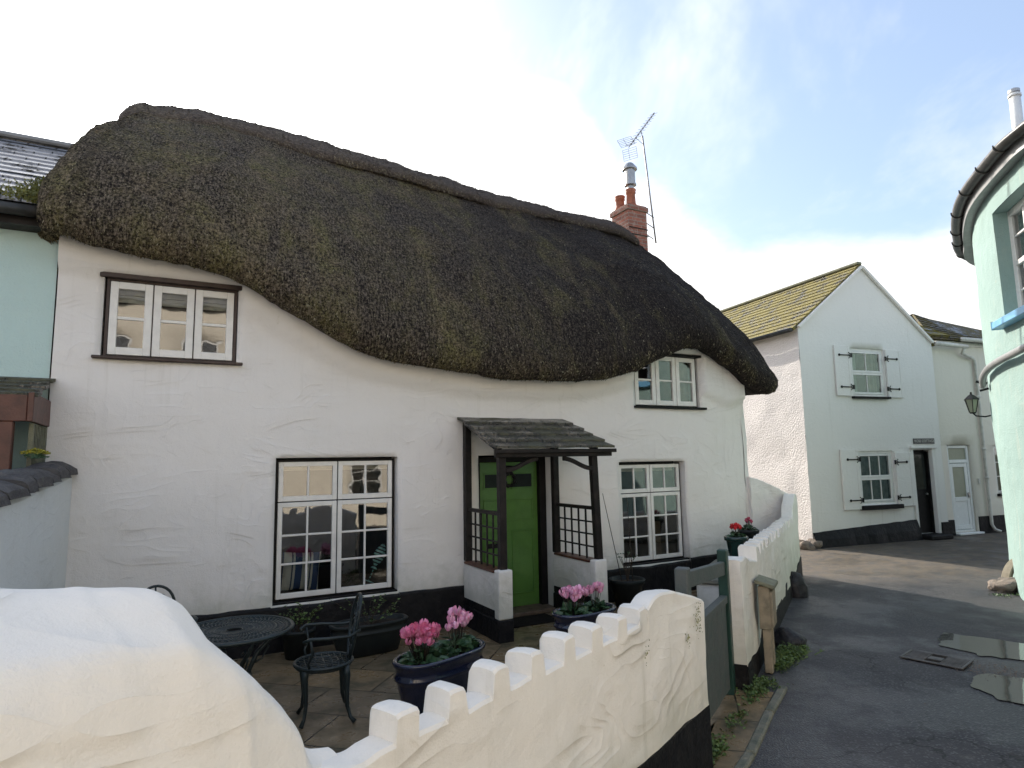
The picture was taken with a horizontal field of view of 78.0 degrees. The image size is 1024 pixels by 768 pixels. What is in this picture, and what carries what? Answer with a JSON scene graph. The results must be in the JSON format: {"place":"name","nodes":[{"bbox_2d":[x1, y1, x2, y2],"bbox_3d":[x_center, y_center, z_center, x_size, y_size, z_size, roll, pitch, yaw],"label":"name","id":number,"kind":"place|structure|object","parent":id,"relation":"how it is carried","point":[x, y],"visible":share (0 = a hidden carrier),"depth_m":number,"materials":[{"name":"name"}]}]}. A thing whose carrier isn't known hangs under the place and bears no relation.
{"place":"outdoors","nodes":[
{"label":"outdoors","id":0,"kind":"place"},
{"bbox_2d":[0,130,73,469],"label":"mint green house","id":1,"kind":"structure","parent":0,"point":[28,275],"depth_m":5.96,"materials":[{"name":"paint"}]},
{"bbox_2d":[0,170,49,203],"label":"moss","id":2,"kind":"object","parent":1,"relation":"on","point":[28,195],"visible":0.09,"depth_m":5.87,"materials":[{"name":"green plant"}]},
{"bbox_2d":[233,590,723,752],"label":"patio","id":3,"kind":"structure","parent":0,"point":[328,721],"depth_m":5.55,"materials":[{"name":"stone"}]},
{"bbox_2d":[0,587,337,767],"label":"rounded wall","id":4,"kind":"structure","parent":3,"relation":"on","point":[121,677],"depth_m":1.46,"materials":[{"name":"paint"}]},
{"bbox_2d":[146,585,197,622],"bbox_3d":[-2.961,2.195,5.322,0.515,0.913,0.516,5,-9,-42],"label":"garden chair","id":5,"kind":"object","parent":3,"relation":"on","point":[171,594],"visible":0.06,"depth_m":5.57,"materials":[{"name":"metal"}]},
{"bbox_2d":[197,615,294,675],"bbox_3d":[-2.102,2.208,4.754,0.872,0.716,0.872,0,-7,-10],"label":"garden table","id":6,"kind":"object","parent":3,"relation":"on","point":[255,630],"visible":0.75,"depth_m":4.82,"materials":[{"name":"metal"}]},
{"bbox_2d":[282,624,315,660],"bbox_3d":[-2.181,2.632,6.433,0.350,0.280,0.350,-1,-7,0],"label":"round pot","id":7,"kind":"object","parent":3,"relation":"on","point":[293,645],"visible":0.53,"depth_m":6.31,"materials":[{"name":"black plastic"}]},
{"bbox_2d":[274,602,323,631],"bbox_3d":[-2.184,2.387,6.445,0.490,0.295,0.280,-1,-7,0],"label":"leafy plant","id":8,"kind":"object","parent":7,"relation":"in","point":[309,617],"visible":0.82,"depth_m":6.43,"materials":[{"name":"green plant"}]},
{"bbox_2d":[293,592,362,728],"bbox_3d":[-1.437,2.120,4.925,0.516,0.913,0.515,2,-7,-22],"label":"garden chair","id":9,"kind":"object","parent":3,"relation":"on","point":[305,665],"visible":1,"depth_m":4.88,"materials":[{"name":"metal"}]},
{"bbox_2d":[328,613,407,657],"bbox_3d":[-1.472,2.604,6.512,0.832,0.330,0.392,3,-8,-32],"label":"oval planter","id":10,"kind":"object","parent":3,"relation":"on","point":[381,636],"visible":0.73,"depth_m":6.41,"materials":[{"name":"black plastic"}]},
{"bbox_2d":[329,594,399,624],"bbox_3d":[-1.511,2.352,6.533,0.742,0.303,0.400,-1,-7,0],"label":"straggly plant","id":11,"kind":"object","parent":10,"relation":"on","point":[376,618],"visible":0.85,"depth_m":6.57,"materials":[{"name":"green plant"}]},
{"bbox_2d":[392,638,485,714],"bbox_3d":[-0.559,2.337,4.976,0.432,0.460,0.872,-7,-9,40],"label":"oval planter","id":12,"kind":"object","parent":3,"relation":"on","point":[413,681],"visible":0.57,"depth_m":4.71,"materials":[{"name":"blue ceramic"}]},
{"bbox_2d":[398,618,448,667],"bbox_3d":[-0.678,2.003,4.871,0.421,0.344,0.434,-7,-9,40],"label":"cyclamen","id":13,"kind":"object","parent":12,"relation":"on","point":[425,632],"visible":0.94,"depth_m":4.81,"materials":[{"name":"pink plant"}]},
{"bbox_2d":[435,605,481,657],"bbox_3d":[-0.461,2.004,5.143,0.400,0.400,0.484,-7,-9,40],"label":"cyclamen","id":14,"kind":"object","parent":12,"relation":"on","point":[459,618],"visible":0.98,"depth_m":5.10,"materials":[{"name":"pink plant"}]},
{"bbox_2d":[321,589,712,767],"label":"battlement wall","id":15,"kind":"structure","parent":3,"relation":"on","point":[625,686],"depth_m":2.83,"materials":[{"name":"paint"}]},
{"bbox_2d":[513,613,553,627],"bbox_3d":[0.222,2.878,7.693,0.660,0.012,0.400,3,-8,-28],"label":"doormat","id":16,"kind":"object","parent":3,"relation":"on","point":[531,620],"visible":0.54,"depth_m":7.67,"materials":[{"name":"black rubber"}]},
{"bbox_2d":[551,602,616,632],"bbox_3d":[0.734,2.485,6.346,0.752,0.450,0.432,4,-9,-38],"label":"oval planter","id":17,"kind":"object","parent":3,"relation":"on","point":[561,623],"visible":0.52,"depth_m":6.14,"materials":[{"name":"ceramic"}]},
{"bbox_2d":[555,584,591,615],"bbox_3d":[0.624,2.165,6.297,0.421,0.321,0.354,4,-9,-38],"label":"cyclamen","id":18,"kind":"object","parent":17,"relation":"on","point":[578,592],"visible":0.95,"depth_m":6.25,"materials":[{"name":"pink plant"}]},
{"bbox_2d":[584,581,609,612],"bbox_3d":[0.838,2.184,6.485,0.320,0.320,0.333,1,-7,-16],"label":"cyclamen","id":19,"kind":"object","parent":17,"relation":"on","point":[597,587],"visible":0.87,"depth_m":6.45,"materials":[{"name":"pink plant"}]},
{"bbox_2d":[609,575,644,607],"bbox_3d":[1.524,2.754,8.347,0.480,0.370,0.480,-1,-7,0],"label":"round pot","id":20,"kind":"object","parent":3,"relation":"on","point":[625,590],"visible":0.9,"depth_m":8.20,"materials":[{"name":"black plastic"}]},
{"bbox_2d":[602,493,621,580],"bbox_3d":[1.342,2.058,8.442,0.231,1.182,0.011,-2,-7,6],"label":"cane","id":21,"kind":"object","parent":20,"relation":"in","point":[612,539],"visible":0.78,"depth_m":8.43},
{"bbox_2d":[617,550,638,580],"bbox_3d":[1.525,2.423,8.385,0.295,0.418,0.240,-1,-7,0],"label":"bare shrub","id":22,"kind":"object","parent":20,"relation":"on","point":[627,572],"visible":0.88,"depth_m":8.37,"materials":[{"name":"brown plant"}]},
{"bbox_2d":[627,503,632,580],"bbox_3d":[1.578,2.086,8.452,0.012,1.120,0.068,3,-8,-29],"label":"cane","id":23,"kind":"object","parent":20,"relation":"in","point":[630,543],"visible":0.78,"depth_m":8.44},
{"bbox_2d":[674,549,735,719],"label":"garden gate","id":24,"kind":"structure","parent":3,"relation":"on","point":[720,670],"depth_m":4.92,"materials":[{"name":"green paint"}]},
{"bbox_2d":[697,552,728,608],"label":"bench wall","id":25,"kind":"structure","parent":3,"relation":"on","point":[708,593],"depth_m":6.88,"materials":[{"name":"paint"}]},
{"bbox_2d":[724,535,747,555],"bbox_3d":[2.911,2.116,8.192,0.304,0.285,0.304,-1,-7,0],"label":"glazed pot","id":26,"kind":"object","parent":25,"relation":"on","point":[733,543],"visible":0.75,"depth_m":8.10,"materials":[{"name":"ceramic"}]},
{"bbox_2d":[727,522,745,536],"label":"red flowers","id":27,"kind":"object","parent":26,"relation":"on","point":[735,525],"visible":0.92,"depth_m":8.18,"materials":[{"name":"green plant"}]},
{"bbox_2d":[738,528,758,539],"bbox_3d":[3.327,2.185,8.873,0.289,0.285,0.289,-1,-7,0],"label":"glazed pot","id":28,"kind":"object","parent":25,"relation":"on","point":[750,534],"visible":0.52,"depth_m":8.77,"materials":[{"name":"black ceramic"}]},
{"bbox_2d":[740,517,757,529],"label":"red flowers","id":29,"kind":"object","parent":28,"relation":"on","point":[748,521],"visible":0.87,"depth_m":8.89,"materials":[{"name":"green plant"}]},
{"bbox_2d":[711,689,773,767],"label":"threshold paving","id":30,"kind":"structure","parent":3,"relation":"on","point":[737,745],"depth_m":4.62,"materials":[{"name":"stone"}]},
{"bbox_2d":[728,494,802,689],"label":"battlement wall","id":31,"kind":"structure","parent":3,"relation":"on","point":[772,551],"depth_m":6.24,"materials":[{"name":"paint"}]},
{"bbox_2d":[0,0,1023,329],"label":"sky","id":32,"kind":"structure","parent":0,"point":[787,142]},
{"bbox_2d":[749,531,1023,767],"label":"road","id":33,"kind":"structure","parent":0,"point":[842,699],"depth_m":5.87,"materials":[{"name":"grey asphalt"}]},
{"bbox_2d":[0,461,77,588],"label":"boundary wall","id":34,"kind":"structure","parent":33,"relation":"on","point":[35,501],"depth_m":4.41,"materials":[{"name":"white paint"}]},
{"bbox_2d":[19,448,50,458],"bbox_3d":[-3.957,0.576,5.251,0.193,0.094,0.495,3,-8,-28],"label":"yellow heather","id":35,"kind":"object","parent":34,"relation":"on","point":[37,453],"visible":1,"depth_m":5.18,"materials":[{"name":"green plant"}]},
{"bbox_2d":[36,100,777,659],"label":"thatched cottage","id":36,"kind":"structure","parent":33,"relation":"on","point":[272,344],"depth_m":7.52,"materials":[{"name":"white paint"}]},
{"bbox_2d":[91,278,242,365],"bbox_3d":[-3.534,-0.628,6.577,1.360,0.830,0.211,3,-8,-28],"label":"window","id":37,"kind":"structure","parent":36,"relation":"in","point":[154,296],"depth_m":6.54,"materials":[{"name":"white paint"}]},
{"bbox_2d":[280,552,320,590],"bbox_3d":[-2.374,2.099,7.096,0.420,0.420,0.150,7,-10,-28],"label":"cushion","id":38,"kind":"object","parent":36,"relation":"on","point":[292,577],"visible":0.89,"depth_m":7.04,"materials":[{"name":"multicoloured fabric"}]},
{"bbox_2d":[272,458,396,605],"bbox_3d":[-1.995,1.631,7.181,1.390,1.543,0.221,3,-8,-28],"label":"window","id":39,"kind":"structure","parent":36,"relation":"in","point":[337,499],"depth_m":7.15,"materials":[{"name":"white paint"}]},
{"bbox_2d":[365,543,385,583],"bbox_3d":[-1.602,2.106,7.446,0.140,0.470,0.063,29,-19,-22],"label":"ornament","id":40,"kind":"object","parent":36,"relation":"attached to","point":[380,549],"visible":0.91,"depth_m":7.44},
{"bbox_2d":[480,462,538,606],"bbox_3d":[-0.031,1.965,8.285,0.880,1.870,0.115,3,-8,-28],"label":"door","id":41,"kind":"structure","parent":36,"relation":"in","point":[521,484],"depth_m":8.36,"materials":[{"name":"green wood"}]},
{"bbox_2d":[617,112,656,242],"bbox_3d":[2.666,-4.587,13.428,0.503,3.263,1.766,-6,-8,34],"label":"tv aerial","id":42,"kind":"object","parent":36,"relation":"attached to","point":[642,142],"visible":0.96,"depth_m":13.33,"materials":[{"name":"metal"}]},
{"bbox_2d":[619,462,689,566],"bbox_3d":[2.032,1.900,9.360,1.260,1.453,0.274,3,-8,-28],"label":"window","id":43,"kind":"structure","parent":36,"relation":"in","point":[655,555],"depth_m":9.35,"materials":[{"name":"white paint"}]},
{"bbox_2d":[634,356,706,409],"bbox_3d":[2.367,-0.025,9.729,1.420,0.835,0.264,3,-8,-28],"label":"window","id":44,"kind":"structure","parent":36,"relation":"in","point":[679,381],"depth_m":9.75,"materials":[{"name":"white paint"}]},
{"bbox_2d":[734,685,786,767],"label":"kerb","id":45,"kind":"structure","parent":33,"relation":"on","point":[747,758],"depth_m":4.48,"materials":[{"name":"stone"}]},
{"bbox_2d":[754,575,777,673],"bbox_3d":[2.380,2.217,5.854,0.170,0.824,0.300,-5,-8,28],"label":"wooden post box","id":46,"kind":"object","parent":33,"relation":"on","point":[766,587],"visible":0.99,"depth_m":5.77,"materials":[{"name":"brown wood"}]},
{"bbox_2d":[745,477,787,531],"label":"return wall","id":47,"kind":"structure","parent":33,"relation":"on","point":[765,500],"depth_m":10.22,"materials":[{"name":"white paint"}]},
{"bbox_2d":[774,626,806,646],"bbox_3d":[2.866,2.662,6.524,0.316,0.304,0.355,2,-7,-23],"label":"guard stone","id":48,"kind":"object","parent":33,"relation":"on","point":[785,635],"visible":0.59,"depth_m":6.44,"materials":[{"name":"grey stone"}]},
{"bbox_2d":[790,571,808,597],"bbox_3d":[3.933,2.922,8.952,0.364,0.540,0.530,3,-8,-28],"label":"guard stone","id":49,"kind":"object","parent":33,"relation":"on","point":[799,587],"visible":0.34,"depth_m":8.76,"materials":[{"name":"grey stone"}]},
{"bbox_2d":[799,540,815,549],"bbox_3d":[6.197,3.410,13.291,0.354,0.239,0.277,-1,-7,0],"label":"rubble stone","id":50,"kind":"object","parent":33,"relation":"on","point":[806,545],"visible":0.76,"depth_m":13.21,"materials":[{"name":"beige stone"}]},
{"bbox_2d":[807,538,822,548],"bbox_3d":[6.464,3.437,13.489,0.290,0.276,0.372,-3,-7,15],"label":"rubble stone","id":51,"kind":"object","parent":33,"relation":"on","point":[816,544],"visible":0.54,"depth_m":13.35,"materials":[{"name":"beige stone"}]},
{"bbox_2d":[720,262,953,547],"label":"white gable house","id":52,"kind":"structure","parent":33,"relation":"on","point":[842,433],"depth_m":14.54,"materials":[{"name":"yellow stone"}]},
{"bbox_2d":[850,348,885,396],"bbox_3d":[8.178,-0.252,14.704,1.060,1.110,0.186,1,-7,-19],"label":"window","id":53,"kind":"structure","parent":52,"relation":"in","point":[869,361],"depth_m":14.74,"materials":[{"name":"white paint"}]},
{"bbox_2d":[858,451,895,503],"bbox_3d":[8.228,2.126,14.421,1.080,1.180,0.188,1,-7,-19],"label":"window","id":54,"kind":"structure","parent":52,"relation":"in","point":[872,466],"depth_m":14.47,"materials":[{"name":"white paint"}]},
{"bbox_2d":[913,451,935,532],"bbox_3d":[9.615,2.537,14.854,0.580,1.900,0.090,1,-7,-19],"label":"door","id":55,"kind":"structure","parent":52,"relation":"in","point":[921,460],"depth_m":14.89,"materials":[{"name":"black wood"}]},
{"bbox_2d":[711,593,1019,765],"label":"weeds","id":56,"kind":"object","parent":33,"relation":"on","point":[785,655],"visible":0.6,"depth_m":5.34,"materials":[{"name":"green plant"}]},
{"bbox_2d":[792,565,1023,752],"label":"grit","id":57,"kind":"object","parent":33,"relation":"on","point":[998,673],"visible":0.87,"depth_m":5.69,"materials":[{"name":"stone"}]},
{"bbox_2d":[899,649,973,669],"bbox_3d":[4.026,2.612,6.002,0.340,0.018,0.520,5,-9,-41],"label":"drain grate","id":58,"kind":"object","parent":33,"relation":"on","point":[938,659],"visible":1,"depth_m":5.98,"materials":[{"name":"metal"}]},
{"bbox_2d":[910,314,1006,535],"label":"cream terrace house","id":59,"kind":"structure","parent":33,"relation":"on","point":[974,498],"depth_m":15.60,"materials":[{"name":"paint"}]},
{"bbox_2d":[949,463,972,529],"bbox_3d":[10.920,2.727,15.365,0.590,1.580,0.095,1,-7,-19],"label":"door","id":60,"kind":"structure","parent":59,"relation":"in","point":[961,495],"depth_m":15.38,"materials":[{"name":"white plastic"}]},
{"bbox_2d":[993,445,1001,495],"bbox_3d":[12.481,2.184,16.015,0.960,1.260,0.276,1,-7,-19],"label":"window","id":61,"kind":"structure","parent":59,"relation":"in","point":[999,488],"depth_m":16.06,"materials":[{"name":"white paint"}]},
{"bbox_2d":[938,632,1023,659],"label":"puddle","id":62,"kind":"object","parent":33,"relation":"on","point":[983,646],"visible":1,"depth_m":6.40,"materials":[{"name":"grey liquid"}]},
{"bbox_2d":[950,87,1023,599],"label":"teal corner house","id":63,"kind":"structure","parent":33,"relation":"on","point":[987,224],"depth_m":8.16,"materials":[{"name":"paint"}]},
{"bbox_2d":[964,392,990,416],"bbox_3d":[7.704,0.357,10.426,0.224,0.470,0.429,5,-9,-38],"label":"wall lantern","id":64,"kind":"object","parent":63,"relation":"attached to","point":[971,401],"depth_m":10.45,"materials":[{"name":"black metal"}]},
{"bbox_2d":[1007,197,1023,307],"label":"window","id":65,"kind":"structure","parent":63,"relation":"in","point":[1018,260],"depth_m":8.01,"materials":[{"name":"white paint"}]},
{"bbox_2d":[970,673,1023,703],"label":"puddle","id":66,"kind":"object","parent":33,"relation":"on","point":[1005,688],"visible":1,"depth_m":5.29,"materials":[{"name":"grey liquid"}]},
{"bbox_2d":[987,577,1017,592],"bbox_3d":[7.029,2.877,8.957,0.484,0.254,0.427,1,-7,-17],"label":"guard stone","id":67,"kind":"object","parent":33,"relation":"on","point":[1004,585],"visible":0.73,"depth_m":8.87,"materials":[{"name":"beige stone"}]},
{"bbox_2d":[1001,559,1013,577],"bbox_3d":[7.323,2.743,9.234,0.422,0.378,0.120,2,-7,-20],"label":"stone","id":68,"kind":"object","parent":33,"relation":"on","point":[1008,571],"visible":0.36,"depth_m":9.19,"materials":[{"name":"beige stone"}]}
]}

